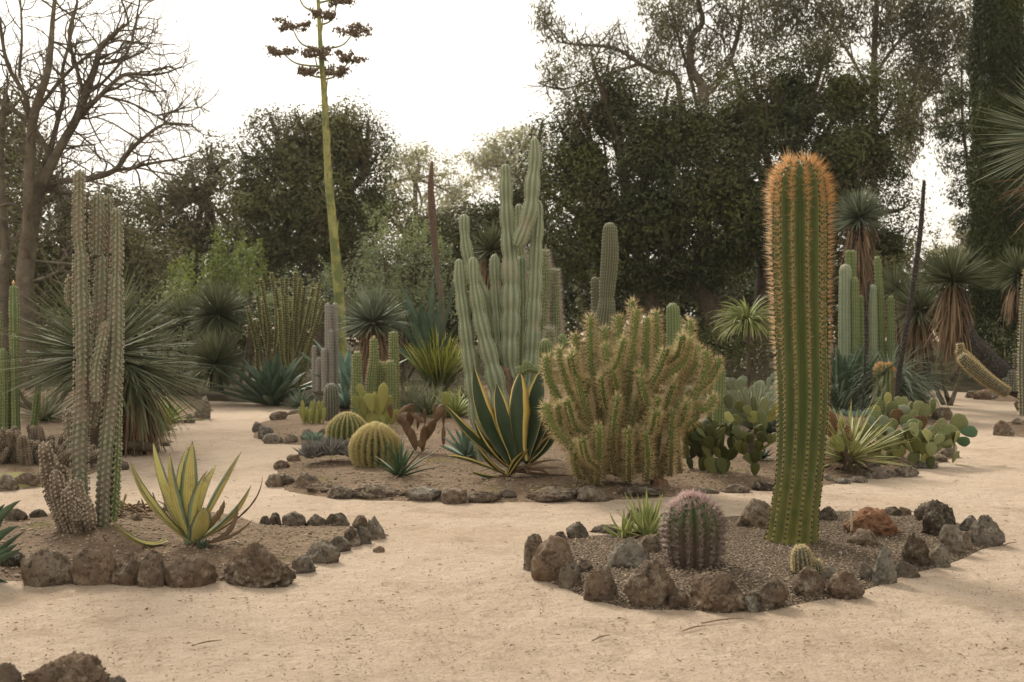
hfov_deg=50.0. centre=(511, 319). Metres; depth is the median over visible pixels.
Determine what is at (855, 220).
yucca tree
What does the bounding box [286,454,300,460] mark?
rock
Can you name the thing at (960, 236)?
distant tree
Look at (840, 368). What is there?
dark agave
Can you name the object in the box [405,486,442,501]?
rock
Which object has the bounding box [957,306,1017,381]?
shrub
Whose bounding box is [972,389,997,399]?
rock
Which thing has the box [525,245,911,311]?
brush tree
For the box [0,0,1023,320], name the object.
sky
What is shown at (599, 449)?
spiny bush cactus
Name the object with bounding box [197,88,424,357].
oak tree
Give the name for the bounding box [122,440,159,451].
fallen log
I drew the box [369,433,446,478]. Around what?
dark aloe
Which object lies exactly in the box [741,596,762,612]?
rock
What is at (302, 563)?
rock
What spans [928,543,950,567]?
rock
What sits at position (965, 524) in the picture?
rock
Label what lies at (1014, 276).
yucca tree
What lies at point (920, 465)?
rock
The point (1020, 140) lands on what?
yucca tree
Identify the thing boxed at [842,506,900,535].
rock
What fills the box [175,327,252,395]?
yucca
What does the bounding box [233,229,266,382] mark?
green shrub
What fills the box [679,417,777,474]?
prickly pear
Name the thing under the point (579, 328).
dark shrub
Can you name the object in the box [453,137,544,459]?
blue column cactus
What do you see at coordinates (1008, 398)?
garden bed
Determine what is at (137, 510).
twig heap
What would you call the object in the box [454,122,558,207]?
pale tree
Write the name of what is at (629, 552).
rock
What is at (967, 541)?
rock
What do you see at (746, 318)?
lime yucca
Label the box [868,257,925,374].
yucca tree
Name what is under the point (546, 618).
path pebbles
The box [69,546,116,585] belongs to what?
rock
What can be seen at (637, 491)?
rock
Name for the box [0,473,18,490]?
rock
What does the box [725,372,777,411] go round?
prickly pear
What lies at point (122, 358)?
shrub
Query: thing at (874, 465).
rock
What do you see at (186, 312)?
yucca
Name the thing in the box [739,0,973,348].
tree
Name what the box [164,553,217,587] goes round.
rock
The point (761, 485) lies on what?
rock
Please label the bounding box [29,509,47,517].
rock
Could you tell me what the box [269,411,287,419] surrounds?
rock
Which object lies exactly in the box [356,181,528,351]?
bay tree
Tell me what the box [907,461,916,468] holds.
rock
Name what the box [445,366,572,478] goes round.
variegated agave
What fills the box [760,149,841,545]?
column cactus
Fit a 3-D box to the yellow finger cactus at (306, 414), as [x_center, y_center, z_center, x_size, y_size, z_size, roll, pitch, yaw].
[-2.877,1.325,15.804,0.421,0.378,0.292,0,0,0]
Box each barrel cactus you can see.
[325,411,365,442]
[348,421,400,467]
[657,488,728,569]
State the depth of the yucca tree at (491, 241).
20.35 m
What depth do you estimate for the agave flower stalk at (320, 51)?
23.95 m
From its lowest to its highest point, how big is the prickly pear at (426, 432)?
0.554 m
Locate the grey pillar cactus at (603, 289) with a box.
[591,222,618,380]
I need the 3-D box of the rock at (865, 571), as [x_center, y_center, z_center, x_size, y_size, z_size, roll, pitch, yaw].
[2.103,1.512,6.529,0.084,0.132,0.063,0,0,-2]
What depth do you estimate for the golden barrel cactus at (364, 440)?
11.09 m
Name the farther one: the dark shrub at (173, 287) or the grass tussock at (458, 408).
the dark shrub at (173, 287)
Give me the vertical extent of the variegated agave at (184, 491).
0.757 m
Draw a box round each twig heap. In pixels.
[118,499,149,516]
[123,501,164,510]
[124,492,167,518]
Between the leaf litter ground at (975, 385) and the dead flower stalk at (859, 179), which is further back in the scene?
the leaf litter ground at (975, 385)
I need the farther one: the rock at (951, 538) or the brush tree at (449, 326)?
the brush tree at (449, 326)
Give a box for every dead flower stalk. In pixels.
[858,145,860,210]
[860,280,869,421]
[894,179,926,398]
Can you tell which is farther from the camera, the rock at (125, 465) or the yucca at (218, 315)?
the yucca at (218, 315)
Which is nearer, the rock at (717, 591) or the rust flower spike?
the rock at (717, 591)
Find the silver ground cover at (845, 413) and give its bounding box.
[831,408,871,416]
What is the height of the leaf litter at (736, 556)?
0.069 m
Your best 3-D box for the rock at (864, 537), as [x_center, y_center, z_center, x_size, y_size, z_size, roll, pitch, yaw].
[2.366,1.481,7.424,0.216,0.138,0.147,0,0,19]
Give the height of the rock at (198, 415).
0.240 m
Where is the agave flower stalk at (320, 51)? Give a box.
[263,0,372,383]
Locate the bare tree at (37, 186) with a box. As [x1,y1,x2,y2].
[0,0,254,387]
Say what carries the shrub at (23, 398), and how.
on the garden bed at (54, 427)
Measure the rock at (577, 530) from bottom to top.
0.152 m
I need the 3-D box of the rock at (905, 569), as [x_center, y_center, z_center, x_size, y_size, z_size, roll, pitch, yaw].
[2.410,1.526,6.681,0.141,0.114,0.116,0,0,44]
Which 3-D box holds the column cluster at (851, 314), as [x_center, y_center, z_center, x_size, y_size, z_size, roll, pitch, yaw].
[5.820,0.049,18.014,0.899,2.422,0.570,0,0,24]
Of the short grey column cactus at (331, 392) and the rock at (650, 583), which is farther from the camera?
the short grey column cactus at (331, 392)
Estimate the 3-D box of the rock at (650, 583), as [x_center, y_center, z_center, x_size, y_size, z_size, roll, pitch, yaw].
[0.764,1.451,6.013,0.314,0.292,0.183,0,0,-14]
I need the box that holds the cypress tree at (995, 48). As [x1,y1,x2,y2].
[963,0,1023,366]
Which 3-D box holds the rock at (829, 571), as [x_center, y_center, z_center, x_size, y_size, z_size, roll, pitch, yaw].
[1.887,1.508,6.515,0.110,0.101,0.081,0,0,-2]
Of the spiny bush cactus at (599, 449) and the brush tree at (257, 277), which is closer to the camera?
the spiny bush cactus at (599, 449)
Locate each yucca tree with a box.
[457,218,517,383]
[827,184,892,381]
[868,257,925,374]
[884,272,943,389]
[906,240,1018,398]
[947,61,1023,234]
[986,242,1023,353]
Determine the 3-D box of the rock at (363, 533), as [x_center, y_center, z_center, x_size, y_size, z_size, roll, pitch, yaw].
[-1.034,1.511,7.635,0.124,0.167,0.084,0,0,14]
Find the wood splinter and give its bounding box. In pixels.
[850,508,852,533]
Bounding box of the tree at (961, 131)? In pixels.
[929,55,971,235]
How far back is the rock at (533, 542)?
6.79 m
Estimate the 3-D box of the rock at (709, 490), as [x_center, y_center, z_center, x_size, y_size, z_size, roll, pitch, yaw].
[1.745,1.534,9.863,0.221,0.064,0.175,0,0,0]
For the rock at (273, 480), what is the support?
on the garden bed at (291, 422)
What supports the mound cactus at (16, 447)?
on the garden bed at (54, 427)
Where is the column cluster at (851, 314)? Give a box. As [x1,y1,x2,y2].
[838,250,895,387]
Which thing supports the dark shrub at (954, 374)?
on the leaf litter ground at (975, 385)
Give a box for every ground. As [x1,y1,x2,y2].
[0,321,1023,681]
[37,341,985,403]
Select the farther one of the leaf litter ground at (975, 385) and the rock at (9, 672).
the leaf litter ground at (975, 385)
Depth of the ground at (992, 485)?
5.85 m
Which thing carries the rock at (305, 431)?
on the garden bed at (291, 422)
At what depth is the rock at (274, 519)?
8.25 m
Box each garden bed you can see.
[0,387,213,491]
[0,508,388,581]
[253,384,957,502]
[964,389,1017,401]
[1006,422,1023,436]
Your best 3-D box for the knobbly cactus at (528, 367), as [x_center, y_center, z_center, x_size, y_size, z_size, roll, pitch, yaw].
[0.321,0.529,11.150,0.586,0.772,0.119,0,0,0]
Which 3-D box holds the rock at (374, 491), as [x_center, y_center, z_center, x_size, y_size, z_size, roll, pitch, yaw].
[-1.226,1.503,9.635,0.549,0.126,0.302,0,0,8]
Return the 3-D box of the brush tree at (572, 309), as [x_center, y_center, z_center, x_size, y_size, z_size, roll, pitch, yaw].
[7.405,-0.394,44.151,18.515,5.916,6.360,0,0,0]
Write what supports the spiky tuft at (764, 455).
on the garden bed at (291, 422)
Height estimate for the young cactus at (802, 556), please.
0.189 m
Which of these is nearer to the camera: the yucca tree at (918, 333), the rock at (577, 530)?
the rock at (577, 530)
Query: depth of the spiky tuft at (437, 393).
18.03 m
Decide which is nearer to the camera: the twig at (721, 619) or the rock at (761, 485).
the twig at (721, 619)
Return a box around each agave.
[0,500,23,582]
[103,441,261,548]
[157,396,208,421]
[205,351,320,405]
[298,338,408,393]
[385,275,471,381]
[440,424,475,457]
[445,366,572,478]
[602,491,669,539]
[771,338,923,411]
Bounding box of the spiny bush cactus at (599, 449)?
[535,295,727,485]
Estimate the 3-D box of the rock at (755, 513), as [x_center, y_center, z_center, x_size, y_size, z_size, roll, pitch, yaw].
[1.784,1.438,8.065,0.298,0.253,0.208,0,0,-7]
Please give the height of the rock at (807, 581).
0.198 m
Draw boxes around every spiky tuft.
[20,387,73,422]
[281,387,317,408]
[320,383,351,408]
[400,380,435,397]
[415,379,456,409]
[452,380,489,402]
[761,449,774,458]
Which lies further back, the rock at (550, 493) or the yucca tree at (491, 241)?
the yucca tree at (491, 241)
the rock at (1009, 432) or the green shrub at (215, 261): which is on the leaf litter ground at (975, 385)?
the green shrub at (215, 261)
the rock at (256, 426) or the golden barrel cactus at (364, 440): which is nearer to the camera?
the golden barrel cactus at (364, 440)
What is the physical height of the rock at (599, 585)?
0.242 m
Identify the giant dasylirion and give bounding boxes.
[0,254,235,456]
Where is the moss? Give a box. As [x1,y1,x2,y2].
[0,472,43,487]
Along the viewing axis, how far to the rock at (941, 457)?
11.99 m
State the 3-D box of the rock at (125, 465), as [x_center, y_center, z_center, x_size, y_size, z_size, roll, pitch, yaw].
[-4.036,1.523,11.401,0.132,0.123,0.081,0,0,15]
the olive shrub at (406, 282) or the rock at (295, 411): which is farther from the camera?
the olive shrub at (406, 282)
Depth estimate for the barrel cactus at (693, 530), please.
6.63 m
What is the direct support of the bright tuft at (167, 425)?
on the garden bed at (54, 427)
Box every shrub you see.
[3,320,75,409]
[31,309,162,386]
[36,303,69,373]
[40,262,209,385]
[126,313,203,395]
[150,215,272,380]
[227,261,363,376]
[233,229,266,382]
[314,194,482,380]
[362,334,484,396]
[560,263,598,377]
[565,301,768,397]
[626,308,775,375]
[752,318,868,381]
[867,225,955,350]
[896,319,989,405]
[905,342,1007,381]
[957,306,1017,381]
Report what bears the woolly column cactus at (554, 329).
on the garden bed at (291, 422)
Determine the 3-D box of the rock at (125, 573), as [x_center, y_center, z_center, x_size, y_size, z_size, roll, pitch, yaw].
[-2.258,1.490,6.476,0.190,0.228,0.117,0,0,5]
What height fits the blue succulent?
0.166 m
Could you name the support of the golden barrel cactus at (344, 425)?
on the garden bed at (291, 422)
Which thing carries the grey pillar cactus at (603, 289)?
on the garden bed at (291, 422)
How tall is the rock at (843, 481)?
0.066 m
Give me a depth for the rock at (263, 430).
14.32 m
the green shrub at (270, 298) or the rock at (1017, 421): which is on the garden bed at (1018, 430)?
the rock at (1017, 421)
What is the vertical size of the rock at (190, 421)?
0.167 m
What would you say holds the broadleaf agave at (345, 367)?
on the garden bed at (291, 422)
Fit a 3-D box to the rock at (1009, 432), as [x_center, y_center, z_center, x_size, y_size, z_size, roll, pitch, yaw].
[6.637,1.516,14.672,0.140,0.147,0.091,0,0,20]
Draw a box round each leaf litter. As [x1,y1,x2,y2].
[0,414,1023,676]
[293,417,904,496]
[573,518,979,605]
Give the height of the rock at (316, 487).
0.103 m
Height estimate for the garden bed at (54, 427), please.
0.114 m
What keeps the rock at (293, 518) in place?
on the garden bed at (297, 539)
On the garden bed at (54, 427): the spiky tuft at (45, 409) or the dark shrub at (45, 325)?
the spiky tuft at (45, 409)
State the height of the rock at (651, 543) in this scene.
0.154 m
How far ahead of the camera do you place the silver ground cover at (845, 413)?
15.66 m
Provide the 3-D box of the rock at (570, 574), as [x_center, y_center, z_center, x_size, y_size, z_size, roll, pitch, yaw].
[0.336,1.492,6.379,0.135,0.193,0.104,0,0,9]
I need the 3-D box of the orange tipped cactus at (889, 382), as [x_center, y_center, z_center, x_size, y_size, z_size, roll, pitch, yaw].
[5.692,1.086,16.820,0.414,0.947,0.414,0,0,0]
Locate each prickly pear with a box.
[117,493,128,513]
[352,382,399,425]
[387,403,444,452]
[441,392,450,445]
[677,381,764,423]
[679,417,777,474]
[723,394,777,458]
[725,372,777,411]
[826,410,860,469]
[855,392,977,467]
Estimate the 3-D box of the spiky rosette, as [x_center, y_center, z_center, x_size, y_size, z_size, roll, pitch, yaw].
[6.689,1.199,18.273,0.808,0.505,0.787,0,0,0]
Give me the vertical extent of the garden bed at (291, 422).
0.117 m
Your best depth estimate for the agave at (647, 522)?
7.63 m
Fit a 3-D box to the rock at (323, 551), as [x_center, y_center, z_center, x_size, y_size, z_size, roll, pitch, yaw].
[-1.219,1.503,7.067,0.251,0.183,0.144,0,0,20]
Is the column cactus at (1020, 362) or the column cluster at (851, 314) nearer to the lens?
the column cactus at (1020, 362)
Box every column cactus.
[0,280,41,439]
[38,169,124,534]
[311,302,338,390]
[323,383,340,420]
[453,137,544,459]
[517,247,566,383]
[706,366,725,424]
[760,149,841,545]
[1016,272,1023,415]
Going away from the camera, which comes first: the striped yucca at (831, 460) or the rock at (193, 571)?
the rock at (193, 571)
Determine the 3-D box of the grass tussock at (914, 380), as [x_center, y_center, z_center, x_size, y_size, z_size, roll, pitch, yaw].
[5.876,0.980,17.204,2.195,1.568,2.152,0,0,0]
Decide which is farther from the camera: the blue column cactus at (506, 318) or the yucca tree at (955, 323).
the yucca tree at (955, 323)
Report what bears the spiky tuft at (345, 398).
on the garden bed at (291, 422)
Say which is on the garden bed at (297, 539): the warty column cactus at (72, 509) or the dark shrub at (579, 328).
the warty column cactus at (72, 509)
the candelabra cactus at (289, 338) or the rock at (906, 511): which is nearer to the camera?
the rock at (906, 511)
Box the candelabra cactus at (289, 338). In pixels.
[246,271,325,388]
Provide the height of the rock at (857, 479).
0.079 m
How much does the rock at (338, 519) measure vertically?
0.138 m
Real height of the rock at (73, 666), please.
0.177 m
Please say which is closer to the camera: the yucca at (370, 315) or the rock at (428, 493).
the rock at (428, 493)
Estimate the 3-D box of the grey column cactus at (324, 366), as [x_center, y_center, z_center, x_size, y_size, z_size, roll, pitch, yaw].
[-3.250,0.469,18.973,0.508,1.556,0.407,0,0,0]
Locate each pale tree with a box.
[375,137,485,244]
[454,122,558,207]
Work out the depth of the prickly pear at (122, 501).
8.35 m
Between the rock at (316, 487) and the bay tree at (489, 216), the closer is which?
the rock at (316, 487)
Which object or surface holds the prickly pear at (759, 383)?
on the garden bed at (291, 422)
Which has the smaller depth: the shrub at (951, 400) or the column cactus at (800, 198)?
the column cactus at (800, 198)
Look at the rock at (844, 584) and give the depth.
6.14 m
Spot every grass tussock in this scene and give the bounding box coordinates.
[399,376,436,410]
[401,386,441,415]
[427,386,468,417]
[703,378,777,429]
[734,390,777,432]
[828,336,959,418]
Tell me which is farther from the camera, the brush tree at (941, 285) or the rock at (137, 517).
the brush tree at (941, 285)
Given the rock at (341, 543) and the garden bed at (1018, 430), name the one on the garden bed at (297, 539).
the rock at (341, 543)
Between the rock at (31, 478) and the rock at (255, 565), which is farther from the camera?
the rock at (31, 478)
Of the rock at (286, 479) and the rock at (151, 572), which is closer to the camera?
the rock at (151, 572)
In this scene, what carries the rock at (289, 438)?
on the garden bed at (291, 422)
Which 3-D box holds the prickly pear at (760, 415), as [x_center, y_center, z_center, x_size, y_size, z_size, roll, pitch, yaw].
[2.552,1.157,11.678,0.639,0.734,0.255,0,0,0]
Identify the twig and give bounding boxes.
[191,640,220,645]
[702,618,742,623]
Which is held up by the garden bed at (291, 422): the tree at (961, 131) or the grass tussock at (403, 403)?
the grass tussock at (403, 403)
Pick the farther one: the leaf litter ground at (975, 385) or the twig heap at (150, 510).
the leaf litter ground at (975, 385)
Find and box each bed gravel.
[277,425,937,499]
[553,510,981,607]
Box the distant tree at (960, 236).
[922,213,969,288]
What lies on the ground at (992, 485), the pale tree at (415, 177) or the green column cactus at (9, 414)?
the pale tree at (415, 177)
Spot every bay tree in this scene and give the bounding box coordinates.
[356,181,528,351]
[409,110,578,296]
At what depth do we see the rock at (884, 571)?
6.49 m
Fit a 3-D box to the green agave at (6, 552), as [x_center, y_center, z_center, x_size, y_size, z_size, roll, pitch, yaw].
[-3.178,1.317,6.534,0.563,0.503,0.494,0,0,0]
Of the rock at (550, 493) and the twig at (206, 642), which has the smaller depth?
the twig at (206, 642)
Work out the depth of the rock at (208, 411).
17.17 m
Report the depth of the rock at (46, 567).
6.41 m
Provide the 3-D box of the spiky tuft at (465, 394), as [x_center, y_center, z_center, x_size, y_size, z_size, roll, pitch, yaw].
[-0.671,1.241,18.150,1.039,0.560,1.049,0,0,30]
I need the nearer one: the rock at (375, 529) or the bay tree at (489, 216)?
the rock at (375, 529)
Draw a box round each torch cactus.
[349,331,400,413]
[954,343,1011,397]
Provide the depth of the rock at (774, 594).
5.92 m
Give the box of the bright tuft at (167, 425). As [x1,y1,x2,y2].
[154,401,191,435]
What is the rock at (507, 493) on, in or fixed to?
on the garden bed at (291, 422)
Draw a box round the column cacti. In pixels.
[1002,353,1018,390]
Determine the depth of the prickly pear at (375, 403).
15.01 m
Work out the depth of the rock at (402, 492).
9.58 m
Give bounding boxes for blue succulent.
[299,430,323,441]
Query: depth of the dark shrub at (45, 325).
24.33 m
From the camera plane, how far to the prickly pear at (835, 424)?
10.84 m
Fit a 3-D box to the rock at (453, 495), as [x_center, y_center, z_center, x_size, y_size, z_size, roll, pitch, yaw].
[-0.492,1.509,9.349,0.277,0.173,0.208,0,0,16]
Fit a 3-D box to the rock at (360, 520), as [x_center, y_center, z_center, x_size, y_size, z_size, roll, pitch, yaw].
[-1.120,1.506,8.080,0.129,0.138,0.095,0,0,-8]
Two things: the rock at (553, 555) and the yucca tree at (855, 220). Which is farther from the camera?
the yucca tree at (855, 220)
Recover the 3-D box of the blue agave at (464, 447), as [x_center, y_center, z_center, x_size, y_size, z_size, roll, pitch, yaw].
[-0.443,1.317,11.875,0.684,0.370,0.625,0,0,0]
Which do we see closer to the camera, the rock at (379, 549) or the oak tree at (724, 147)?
the rock at (379, 549)
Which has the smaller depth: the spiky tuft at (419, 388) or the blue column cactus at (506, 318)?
the blue column cactus at (506, 318)
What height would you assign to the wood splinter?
0.198 m
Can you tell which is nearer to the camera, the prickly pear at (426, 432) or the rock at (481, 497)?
the rock at (481, 497)
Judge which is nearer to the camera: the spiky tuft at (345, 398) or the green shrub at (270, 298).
the spiky tuft at (345, 398)
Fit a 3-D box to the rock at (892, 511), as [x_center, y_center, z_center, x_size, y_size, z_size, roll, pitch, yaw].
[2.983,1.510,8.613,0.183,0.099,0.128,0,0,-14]
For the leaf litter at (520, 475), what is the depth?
10.49 m
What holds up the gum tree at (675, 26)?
on the leaf litter ground at (975, 385)
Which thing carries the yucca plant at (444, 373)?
on the garden bed at (291, 422)
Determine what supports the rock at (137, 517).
on the garden bed at (297, 539)
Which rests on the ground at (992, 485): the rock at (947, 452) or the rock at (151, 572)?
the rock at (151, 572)
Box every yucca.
[145,287,223,385]
[173,274,259,390]
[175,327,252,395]
[331,279,412,389]
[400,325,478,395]
[708,295,775,399]
[823,401,918,475]
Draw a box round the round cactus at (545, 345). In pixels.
[538,338,553,383]
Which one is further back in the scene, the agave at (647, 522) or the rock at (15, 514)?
the rock at (15, 514)
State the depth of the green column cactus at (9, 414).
13.48 m
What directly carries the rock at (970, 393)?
on the garden bed at (1008, 398)
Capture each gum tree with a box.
[518,0,791,353]
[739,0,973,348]
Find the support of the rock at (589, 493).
on the garden bed at (291, 422)
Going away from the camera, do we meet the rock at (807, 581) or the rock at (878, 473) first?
the rock at (807, 581)
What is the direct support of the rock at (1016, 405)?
on the ground at (992, 485)
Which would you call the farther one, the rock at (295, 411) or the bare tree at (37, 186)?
the bare tree at (37, 186)
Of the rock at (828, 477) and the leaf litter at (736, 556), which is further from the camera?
the rock at (828, 477)
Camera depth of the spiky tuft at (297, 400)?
19.19 m
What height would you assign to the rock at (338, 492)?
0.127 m
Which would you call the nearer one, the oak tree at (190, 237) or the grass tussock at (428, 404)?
the grass tussock at (428, 404)
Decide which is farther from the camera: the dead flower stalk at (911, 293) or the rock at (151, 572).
the dead flower stalk at (911, 293)
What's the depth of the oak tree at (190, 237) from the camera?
43.79 m
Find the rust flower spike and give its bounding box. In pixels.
[427,161,445,350]
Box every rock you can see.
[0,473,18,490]
[0,552,24,566]
[0,662,22,681]
[5,508,27,520]
[15,472,40,485]
[20,548,72,586]
[22,650,110,681]
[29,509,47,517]
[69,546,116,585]
[109,675,125,681]
[111,552,141,585]
[120,460,128,469]
[132,513,142,520]
[137,550,165,587]
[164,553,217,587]
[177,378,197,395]
[184,414,195,422]
[194,408,203,418]
[199,396,210,418]
[224,541,295,587]
[252,422,261,431]
[258,425,273,438]
[259,516,268,524]
[261,433,282,443]
[265,474,282,486]
[266,512,281,524]
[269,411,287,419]
[273,460,289,469]
[280,474,294,484]
[282,511,305,525]
[284,434,297,443]
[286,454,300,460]
[287,409,298,414]
[291,554,315,573]
[293,472,319,487]
[301,389,314,398]
[301,429,311,439]
[306,482,333,492]
[306,514,326,525]
[306,539,340,563]
[325,512,349,525]
[327,485,354,498]
[329,536,350,551]
[344,526,361,546]
[352,484,399,498]
[352,515,367,528]
[356,526,371,543]
[367,515,385,539]
[373,546,384,552]
[398,489,409,495]
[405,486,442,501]
[440,486,469,504]
[468,491,501,502]
[498,488,516,497]
[523,533,542,570]
[525,486,577,501]
[531,535,574,581]
[555,531,567,539]
[558,561,581,588]
[566,521,588,537]
[577,485,613,501]
[577,558,592,571]
[583,564,617,601]
[589,524,617,533]
[607,537,649,567]
[618,486,664,496]
[623,558,678,605]
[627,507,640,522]
[638,534,667,551]
[650,476,668,486]
[668,591,690,607]
[689,570,746,612]
[695,487,718,493]
[721,484,751,492]
[736,498,770,527]
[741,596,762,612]
[747,577,789,610]
[751,480,774,490]
[791,566,827,597]
[819,506,837,520]
[822,565,836,578]
[823,474,832,480]
[827,570,864,599]
[835,478,850,483]
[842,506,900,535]
[847,528,878,545]
[848,476,867,482]
[855,460,880,468]
[859,563,871,579]
[864,467,890,478]
[871,544,896,584]
[884,506,902,515]
[887,470,898,476]
[894,465,918,476]
[895,561,920,577]
[899,507,911,514]
[900,532,930,565]
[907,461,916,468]
[913,501,930,520]
[916,461,937,468]
[921,499,955,534]
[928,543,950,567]
[931,407,952,419]
[933,454,947,461]
[938,447,959,457]
[938,524,964,552]
[958,515,975,530]
[962,531,972,548]
[966,390,976,397]
[967,514,1005,546]
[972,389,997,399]
[993,420,1009,435]
[1003,428,1014,435]
[1012,418,1023,424]
[1014,399,1018,410]
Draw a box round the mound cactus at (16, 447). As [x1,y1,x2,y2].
[0,424,99,465]
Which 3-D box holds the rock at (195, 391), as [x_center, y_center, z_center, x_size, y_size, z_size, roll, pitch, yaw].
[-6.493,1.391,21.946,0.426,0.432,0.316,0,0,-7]
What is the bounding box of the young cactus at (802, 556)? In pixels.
[790,544,823,572]
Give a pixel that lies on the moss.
(14, 474)
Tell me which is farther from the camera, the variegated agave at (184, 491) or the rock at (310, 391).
the rock at (310, 391)
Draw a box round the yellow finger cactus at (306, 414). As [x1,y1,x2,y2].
[298,399,325,423]
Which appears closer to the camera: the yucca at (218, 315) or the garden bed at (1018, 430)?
the garden bed at (1018, 430)
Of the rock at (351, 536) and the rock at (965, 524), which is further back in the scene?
the rock at (965, 524)
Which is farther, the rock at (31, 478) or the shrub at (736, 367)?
the shrub at (736, 367)
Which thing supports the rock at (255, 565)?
on the garden bed at (297, 539)
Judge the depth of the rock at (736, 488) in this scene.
9.84 m
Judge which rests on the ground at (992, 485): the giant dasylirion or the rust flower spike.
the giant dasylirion
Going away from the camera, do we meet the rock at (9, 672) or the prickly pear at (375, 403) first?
the rock at (9, 672)
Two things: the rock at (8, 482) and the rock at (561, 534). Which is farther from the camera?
the rock at (8, 482)
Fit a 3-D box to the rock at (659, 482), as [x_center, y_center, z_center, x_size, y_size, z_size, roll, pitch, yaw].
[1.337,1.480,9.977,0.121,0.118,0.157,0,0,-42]
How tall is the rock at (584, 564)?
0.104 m
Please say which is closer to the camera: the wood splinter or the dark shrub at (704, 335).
the wood splinter
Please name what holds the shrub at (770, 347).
on the garden bed at (291, 422)
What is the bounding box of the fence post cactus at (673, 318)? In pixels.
[665,303,683,396]
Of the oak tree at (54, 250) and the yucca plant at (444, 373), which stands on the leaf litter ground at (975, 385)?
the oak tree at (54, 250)
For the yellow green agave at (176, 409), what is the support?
on the garden bed at (54, 427)
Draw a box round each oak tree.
[0,75,63,253]
[0,99,208,351]
[118,123,292,356]
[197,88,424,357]
[512,22,943,368]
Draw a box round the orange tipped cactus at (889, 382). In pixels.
[871,360,895,417]
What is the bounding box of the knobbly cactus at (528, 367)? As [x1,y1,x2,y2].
[516,334,570,396]
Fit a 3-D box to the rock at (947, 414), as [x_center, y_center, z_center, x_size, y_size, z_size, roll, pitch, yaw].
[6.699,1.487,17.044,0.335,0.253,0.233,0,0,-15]
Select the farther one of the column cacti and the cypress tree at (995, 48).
the cypress tree at (995, 48)
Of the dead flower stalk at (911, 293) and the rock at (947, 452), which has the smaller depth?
the rock at (947, 452)
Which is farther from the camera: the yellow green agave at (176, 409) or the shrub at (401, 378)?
the shrub at (401, 378)
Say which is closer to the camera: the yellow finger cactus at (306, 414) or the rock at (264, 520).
the rock at (264, 520)
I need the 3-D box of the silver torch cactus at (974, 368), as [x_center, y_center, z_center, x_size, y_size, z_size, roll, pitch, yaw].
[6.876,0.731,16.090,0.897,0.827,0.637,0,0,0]
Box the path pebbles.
[0,422,1023,681]
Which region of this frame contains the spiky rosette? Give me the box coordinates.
[904,381,933,403]
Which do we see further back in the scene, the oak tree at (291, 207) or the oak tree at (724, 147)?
the oak tree at (291, 207)
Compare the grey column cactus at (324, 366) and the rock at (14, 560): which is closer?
the rock at (14, 560)
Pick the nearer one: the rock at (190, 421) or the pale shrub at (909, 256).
the rock at (190, 421)
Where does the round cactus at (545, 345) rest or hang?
on the garden bed at (291, 422)
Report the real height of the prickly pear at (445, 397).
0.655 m
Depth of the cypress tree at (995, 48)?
26.52 m
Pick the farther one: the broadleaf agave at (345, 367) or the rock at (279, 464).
the broadleaf agave at (345, 367)
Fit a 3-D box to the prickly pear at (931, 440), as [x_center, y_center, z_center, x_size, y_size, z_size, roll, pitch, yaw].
[4.357,1.176,11.836,1.389,0.736,0.942,0,0,0]
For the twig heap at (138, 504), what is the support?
on the garden bed at (297, 539)
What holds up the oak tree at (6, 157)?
on the leaf litter ground at (975, 385)
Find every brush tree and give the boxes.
[8,267,478,354]
[36,247,468,310]
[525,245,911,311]
[547,249,886,356]
[868,248,971,336]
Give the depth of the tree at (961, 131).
33.92 m
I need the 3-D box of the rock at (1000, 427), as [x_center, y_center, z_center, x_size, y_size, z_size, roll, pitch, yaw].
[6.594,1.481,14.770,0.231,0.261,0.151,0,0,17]
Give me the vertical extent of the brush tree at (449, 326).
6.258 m
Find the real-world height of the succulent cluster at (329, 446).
0.252 m
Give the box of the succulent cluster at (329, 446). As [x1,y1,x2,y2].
[291,435,350,458]
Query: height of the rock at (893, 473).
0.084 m
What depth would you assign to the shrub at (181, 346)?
21.29 m

